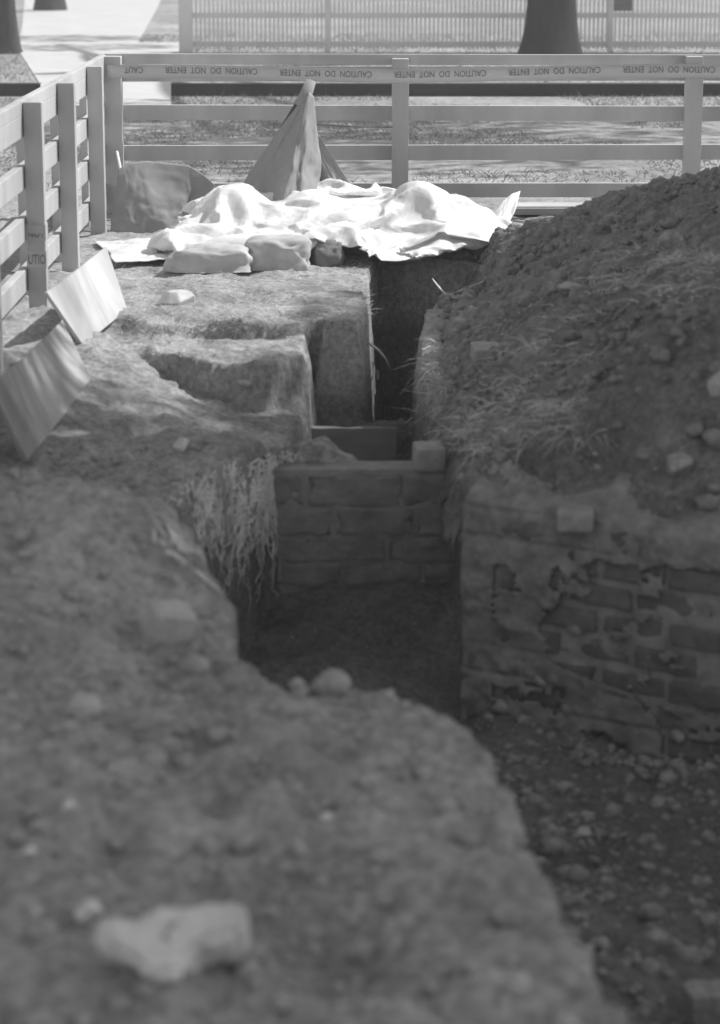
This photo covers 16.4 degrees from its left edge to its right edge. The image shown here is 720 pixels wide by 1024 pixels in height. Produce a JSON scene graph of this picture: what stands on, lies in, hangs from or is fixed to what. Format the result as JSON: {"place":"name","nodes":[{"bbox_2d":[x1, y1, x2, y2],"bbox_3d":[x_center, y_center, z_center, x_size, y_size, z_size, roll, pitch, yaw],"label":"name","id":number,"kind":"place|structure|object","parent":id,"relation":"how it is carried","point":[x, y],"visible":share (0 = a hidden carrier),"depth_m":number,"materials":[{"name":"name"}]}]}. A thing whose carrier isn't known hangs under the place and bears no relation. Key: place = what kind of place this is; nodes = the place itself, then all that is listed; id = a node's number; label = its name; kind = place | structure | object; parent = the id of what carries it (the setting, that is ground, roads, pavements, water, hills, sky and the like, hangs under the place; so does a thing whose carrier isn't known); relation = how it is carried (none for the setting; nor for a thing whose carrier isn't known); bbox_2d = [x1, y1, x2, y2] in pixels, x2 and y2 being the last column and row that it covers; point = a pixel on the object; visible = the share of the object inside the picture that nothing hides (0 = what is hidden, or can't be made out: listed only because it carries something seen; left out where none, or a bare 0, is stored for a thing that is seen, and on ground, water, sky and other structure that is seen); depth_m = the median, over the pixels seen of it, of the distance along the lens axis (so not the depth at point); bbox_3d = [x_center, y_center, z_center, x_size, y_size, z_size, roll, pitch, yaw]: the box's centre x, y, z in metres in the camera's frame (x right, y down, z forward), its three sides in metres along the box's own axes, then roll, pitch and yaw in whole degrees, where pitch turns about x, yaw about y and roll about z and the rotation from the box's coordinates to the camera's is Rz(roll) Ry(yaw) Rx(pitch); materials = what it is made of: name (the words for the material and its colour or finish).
{"place":"outdoors","nodes":[
{"label":"outdoors","id":0,"kind":"place"},
{"bbox_2d":[20,0,179,118],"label":"path","id":1,"kind":"structure","parent":0,"point":[57,44],"depth_m":29.78,"materials":[{"name":"concrete"}]},
{"bbox_2d":[33,0,66,10],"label":"shade tree","id":2,"kind":"object","parent":1,"relation":"on","point":[49,5],"visible":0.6,"depth_m":38.36,"materials":[{"name":"grey plant"}]},
{"bbox_2d":[0,83,719,95],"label":"kerb","id":3,"kind":"structure","parent":1,"relation":"on","point":[419,89],"depth_m":22.14,"materials":[{"name":"grey concrete"}]},
{"bbox_2d":[0,197,719,1023],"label":"dug ground","id":4,"kind":"structure","parent":0,"point":[402,637],"depth_m":5.71,"materials":[{"name":"soil"}]},
{"bbox_2d":[23,846,36,856],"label":"stone","id":5,"kind":"object","parent":4,"relation":"on","point":[29,851],"visible":1,"depth_m":4.24,"materials":[{"name":"grey stone"}]},
{"bbox_2d":[25,904,45,920],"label":"stone","id":6,"kind":"object","parent":4,"relation":"on","point":[35,912],"visible":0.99,"depth_m":4.08,"materials":[{"name":"grey stone"}]},
{"bbox_2d":[29,820,43,829],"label":"stone","id":7,"kind":"object","parent":4,"relation":"on","point":[33,824],"visible":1,"depth_m":4.34,"materials":[{"name":"grey stone"}]},
{"bbox_2d":[0,320,90,461],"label":"plywood sheet","id":8,"kind":"object","parent":4,"relation":"on","point":[44,381],"visible":1,"depth_m":8.35,"materials":[{"name":"grey wood"}]},
{"bbox_2d":[0,55,106,374],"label":"rail fence","id":9,"kind":"object","parent":4,"relation":"on","point":[24,119],"visible":0.7,"depth_m":11.26,"materials":[{"name":"paint"}]},
{"bbox_2d":[26,222,48,266],"bbox_3d":[-1.331,-1.102,10.302,0.081,0.176,0.078,0,14,0],"label":"caution tape","id":10,"kind":"object","parent":9,"relation":"attached to","point":[37,258],"visible":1,"depth_m":10.27,"materials":[{"name":"plastic"}]},
{"bbox_2d":[62,800,75,809],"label":"stone","id":11,"kind":"object","parent":4,"relation":"on","point":[67,804],"visible":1,"depth_m":4.41,"materials":[{"name":"grey stone"}]},
{"bbox_2d":[66,691,99,717],"bbox_3d":[-0.556,0.391,5.024,0.072,0.059,0.062,0,14,0],"label":"stone","id":12,"kind":"object","parent":4,"relation":"on","point":[88,702],"visible":0.92,"depth_m":5.00,"materials":[{"name":"grey stone"}]},
{"bbox_2d":[44,247,126,343],"bbox_3d":[-1.070,-0.863,10.011,0.140,0.251,1.171,1,14,5],"label":"plywood sheet","id":13,"kind":"object","parent":4,"relation":"on","point":[85,299],"visible":1,"depth_m":9.90,"materials":[{"name":"white wood"}]},
{"bbox_2d":[75,899,104,923],"bbox_3d":[-0.441,0.649,4.056,0.035,0.036,0.027,16,30,-53],"label":"stone","id":14,"kind":"object","parent":4,"relation":"on","point":[88,911],"visible":0.93,"depth_m":4.05,"materials":[{"name":"grey stone"}]},
{"bbox_2d":[116,151,120,167],"bbox_3d":[-1.253,-1.758,13.135,0.020,0.260,0.271,-4,14,-16],"label":"stick","id":15,"kind":"object","parent":4,"relation":"on","point":[118,159],"visible":0.41,"depth_m":13.19,"materials":[{"name":"white wood"}]},
{"bbox_2d":[95,238,168,262],"bbox_3d":[-0.952,-1.274,11.925,0.559,0.051,0.741,-3,14,-14],"label":"plastic sheet","id":16,"kind":"object","parent":4,"relation":"on","point":[133,250],"visible":0.49,"depth_m":11.75,"materials":[{"name":"white plastic"}]},
{"bbox_2d":[110,161,214,232],"bbox_3d":[-1.013,-1.618,12.843,0.533,0.350,0.260,0,14,0],"label":"canvas sheet","id":17,"kind":"object","parent":4,"relation":"on","point":[151,196],"visible":0.81,"depth_m":12.85,"materials":[{"name":"grey fabric"}]},
{"bbox_2d":[138,598,197,645],"bbox_3d":[-0.430,0.255,5.594,0.105,0.100,0.084,6,29,-30],"label":"stone","id":18,"kind":"object","parent":4,"relation":"on","point":[165,621],"visible":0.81,"depth_m":5.56,"materials":[{"name":"grey stone"}]},
{"bbox_2d":[95,902,249,983],"bbox_3d":[-0.285,0.671,3.804,0.233,0.145,0.151,0,14,0],"label":"rubble chunk","id":19,"kind":"object","parent":4,"relation":"on","point":[161,945],"visible":0.94,"depth_m":3.78,"materials":[{"name":"stone"}]},
{"bbox_2d":[159,290,194,305],"bbox_3d":[-0.760,-0.900,10.501,0.147,0.071,0.106,-10,17,-36],"label":"stone","id":20,"kind":"object","parent":4,"relation":"on","point":[177,297],"visible":0.91,"depth_m":10.47,"materials":[{"name":"white stone"}]},
{"bbox_2d":[173,437,189,451],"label":"stone","id":21,"kind":"object","parent":4,"relation":"on","point":[180,444],"visible":1,"depth_m":8.00,"materials":[{"name":"grey stone"}]},
{"bbox_2d":[163,243,253,272],"bbox_3d":[-0.690,-1.161,11.375,0.416,0.118,0.216,-1,14,-3],"label":"sandbag","id":22,"kind":"object","parent":4,"relation":"on","point":[225,257],"visible":1,"depth_m":11.30,"materials":[{"name":"white fabric"}]},
{"bbox_2d":[149,450,303,610],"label":"hanging roots","id":23,"kind":"object","parent":4,"relation":"hanging from","point":[266,509],"visible":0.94,"depth_m":7.96,"materials":[{"name":"plant"}]},
{"bbox_2d":[238,379,252,387],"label":"stone","id":24,"kind":"object","parent":4,"relation":"on","point":[244,383],"visible":1,"depth_m":9.38,"materials":[{"name":"grey stone"}]},
{"bbox_2d":[30,249,476,389],"bbox_3d":[-0.444,-0.885,10.945,2.230,0.446,4.110,0,14,0],"label":"turf fringe","id":25,"kind":"object","parent":4,"relation":"on","point":[281,313],"visible":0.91,"depth_m":10.26,"materials":[{"name":"plant"}]},
{"bbox_2d":[244,234,311,270],"bbox_3d":[-0.392,-1.199,11.486,0.339,0.152,0.227,1,14,3],"label":"sandbag","id":26,"kind":"object","parent":4,"relation":"on","point":[288,252],"visible":0.88,"depth_m":11.41,"materials":[{"name":"grey fabric"}]},
{"bbox_2d":[289,678,305,689],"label":"stone","id":27,"kind":"object","parent":4,"relation":"on","point":[295,683],"visible":0.87,"depth_m":5.41,"materials":[{"name":"grey stone"}]},
{"bbox_2d":[0,374,613,1023],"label":"soil crumbs","id":28,"kind":"object","parent":4,"relation":"on","point":[166,750],"visible":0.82,"depth_m":4.55,"materials":[{"name":"soil"}]},
{"bbox_2d":[321,812,332,821],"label":"stone","id":29,"kind":"object","parent":4,"relation":"on","point":[327,816],"visible":1,"depth_m":4.51,"materials":[{"name":"grey stone"}]},
{"bbox_2d":[310,240,344,266],"bbox_3d":[-0.149,-1.217,11.650,0.164,0.138,0.198,-3,14,-11],"label":"stone","id":30,"kind":"object","parent":4,"relation":"on","point":[329,253],"visible":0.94,"depth_m":11.59,"materials":[{"name":"grey stone"}]},
{"bbox_2d":[147,178,511,261],"bbox_3d":[-0.058,-1.459,12.183,1.890,0.297,1.449,0,14,0],"label":"plastic sheet","id":31,"kind":"object","parent":4,"relation":"on","point":[414,220],"visible":0.84,"depth_m":12.05,"materials":[{"name":"white plastic"}]},
{"bbox_2d":[244,79,348,199],"bbox_3d":[-0.366,-1.867,12.582,0.579,0.616,0.508,3,14,13],"label":"draped canvas","id":32,"kind":"object","parent":31,"relation":"on","point":[296,155],"visible":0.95,"depth_m":12.55,"materials":[{"name":"grey fabric"}]},
{"bbox_2d":[494,191,519,220],"bbox_3d":[0.759,-1.578,12.945,0.101,0.142,0.339,6,15,24],"label":"plastic sheet","id":33,"kind":"object","parent":31,"relation":"on","point":[507,208],"visible":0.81,"depth_m":12.94,"materials":[{"name":"white plastic"}]},
{"bbox_2d":[312,669,350,697],"bbox_3d":[-0.061,0.368,5.337,0.085,0.067,0.067,0,14,0],"label":"stone","id":34,"kind":"object","parent":4,"relation":"on","point":[333,682],"visible":0.98,"depth_m":5.31,"materials":[{"name":"grey stone"}]},
{"bbox_2d":[311,426,397,460],"bbox_3d":[-0.053,-0.251,9.898,0.405,0.183,0.054,0,14,0],"label":"timber edging","id":35,"kind":"object","parent":4,"relation":"on","point":[369,443],"visible":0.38,"depth_m":9.87,"materials":[{"name":"grey wood"}]},
{"bbox_2d":[272,461,454,593],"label":"block wall","id":36,"kind":"structure","parent":4,"relation":"on","point":[348,524],"depth_m":8.33,"materials":[{"name":"grey brick"}]},
{"bbox_2d":[412,440,445,471],"bbox_3d":[0.230,-0.187,8.328,0.098,0.078,0.146,-1,14,-5],"label":"loose brick","id":37,"kind":"object","parent":36,"relation":"on","point":[424,454],"visible":1,"depth_m":8.26,"materials":[{"name":"grey brick"}]},
{"bbox_2d":[376,370,379,380],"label":"stone","id":38,"kind":"object","parent":4,"relation":"on","point":[377,375],"visible":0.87,"depth_m":11.73,"materials":[{"name":"grey stone"}]},
{"bbox_2d":[368,342,391,370],"bbox_3d":[0.083,-0.639,10.363,0.100,0.123,0.058,0,14,0],"label":"root","id":39,"kind":"object","parent":4,"relation":"attached to","point":[376,348],"visible":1,"depth_m":10.34,"materials":[{"name":"grey plant"}]},
{"bbox_2d":[104,53,719,213],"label":"rail fence","id":40,"kind":"object","parent":4,"relation":"on","point":[691,152],"visible":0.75,"depth_m":13.47,"materials":[{"name":"paint"}]},
{"bbox_2d":[317,123,392,127],"bbox_3d":[-0.100,-2.031,13.059,0.021,0.099,0.847,11,18,40],"label":"rope","id":41,"kind":"object","parent":40,"relation":"attached to","point":[357,126],"visible":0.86,"depth_m":13.16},
{"bbox_2d":[107,64,719,82],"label":"caution tape","id":42,"kind":"object","parent":40,"relation":"attached to","point":[433,75],"visible":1,"depth_m":13.32,"materials":[{"name":"plastic"}]},
{"bbox_2d":[429,276,483,294],"bbox_3d":[0.446,-1.021,11.256,0.201,0.104,1.230,0,14,-1],"label":"twig","id":43,"kind":"object","parent":4,"relation":"on","point":[433,280],"visible":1,"depth_m":11.00,"materials":[{"name":"wood"}]},
{"bbox_2d":[501,202,583,214],"bbox_3d":[1.577,-1.657,13.647,1.600,0.035,0.300,0,14,0],"label":"plank","id":44,"kind":"object","parent":4,"relation":"on","point":[539,208],"visible":0.15,"depth_m":13.55,"materials":[{"name":"paint"}]},
{"bbox_2d":[428,166,719,583],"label":"spoil heap","id":45,"kind":"object","parent":4,"relation":"on","point":[624,401],"visible":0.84,"depth_m":7.87,"materials":[{"name":"soil"}]},
{"bbox_2d":[471,341,498,359],"bbox_3d":[0.459,-0.579,9.095,0.101,0.057,0.207,-1,14,-3],"label":"loose brick","id":46,"kind":"object","parent":45,"relation":"on","point":[478,348],"visible":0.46,"depth_m":9.09,"materials":[{"name":"grey brick"}]},
{"bbox_2d":[391,230,719,480],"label":"dry grass","id":47,"kind":"structure","parent":45,"relation":"on","point":[432,361],"depth_m":8.35,"materials":[{"name":"plant"}]},
{"bbox_2d":[558,282,581,291],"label":"stone","id":48,"kind":"object","parent":45,"relation":"on","point":[565,286],"visible":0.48,"depth_m":9.23,"materials":[{"name":"grey stone"}]},
{"bbox_2d":[557,501,594,531],"bbox_3d":[0.642,0.013,7.409,0.108,0.064,0.154,2,14,7],"label":"loose brick","id":49,"kind":"object","parent":45,"relation":"on","point":[574,517],"visible":0.98,"depth_m":7.34,"materials":[{"name":"grey brick"}]},
{"bbox_2d":[433,165,719,511],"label":"heap clods","id":50,"kind":"object","parent":45,"relation":"on","point":[524,300],"visible":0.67,"depth_m":8.72,"materials":[{"name":"soil"}]},
{"bbox_2d":[657,229,685,251],"bbox_3d":[1.157,-0.993,9.261,0.107,0.110,0.058,-2,14,-9],"label":"stone","id":51,"kind":"object","parent":45,"relation":"on","point":[673,237],"visible":0.69,"depth_m":9.24,"materials":[{"name":"grey stone"}]},
{"bbox_2d":[666,452,693,475],"bbox_3d":[0.944,-0.140,7.365,0.078,0.070,0.072,0,14,0],"label":"stone","id":52,"kind":"object","parent":45,"relation":"on","point":[679,463],"visible":1,"depth_m":7.35,"materials":[{"name":"grey stone"}]},
{"bbox_2d":[707,371,719,396],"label":"stone","id":53,"kind":"object","parent":45,"relation":"on","point":[713,383],"visible":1,"depth_m":7.36,"materials":[{"name":"grey stone"}]},
{"bbox_2d":[574,826,591,836],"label":"stone","id":54,"kind":"object","parent":4,"relation":"on","point":[583,831],"visible":0.98,"depth_m":6.73,"materials":[{"name":"grey stone"}]},
{"bbox_2d":[458,625,719,1023],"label":"pit crumbs","id":55,"kind":"object","parent":4,"relation":"on","point":[553,845],"visible":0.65,"depth_m":6.63,"materials":[{"name":"grey soil"}]},
{"bbox_2d":[460,453,719,762],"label":"brick wall","id":56,"kind":"structure","parent":4,"relation":"on","point":[534,583],"depth_m":7.47,"materials":[{"name":"grey brick"}]},
{"bbox_2d":[679,979,719,1023],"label":"brick","id":57,"kind":"object","parent":4,"relation":"on","point":[699,1003],"visible":1,"depth_m":5.66,"materials":[{"name":"grey brick"}]},
{"bbox_2d":[0,88,719,197],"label":"lawn","id":58,"kind":"structure","parent":0,"point":[376,171],"depth_m":18.05,"materials":[{"name":"grey plant"}]},
{"bbox_2d":[0,0,719,82],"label":"lawn","id":59,"kind":"structure","parent":0,"point":[163,20],"depth_m":32.74,"materials":[{"name":"plant"}]},
{"bbox_2d":[0,0,22,53],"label":"shade tree","id":60,"kind":"object","parent":59,"relation":"on","point":[9,38],"visible":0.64,"depth_m":26.88,"materials":[{"name":"grey plant"}]},
{"bbox_2d":[178,0,719,52],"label":"picket fence","id":61,"kind":"object","parent":59,"relation":"on","point":[186,16],"visible":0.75,"depth_m":27.16,"materials":[{"name":"paint"}]},
{"bbox_2d":[517,0,583,53],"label":"shade tree","id":62,"kind":"object","parent":59,"relation":"on","point":[551,27],"visible":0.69,"depth_m":26.04,"materials":[{"name":"grey plant"}]}
]}

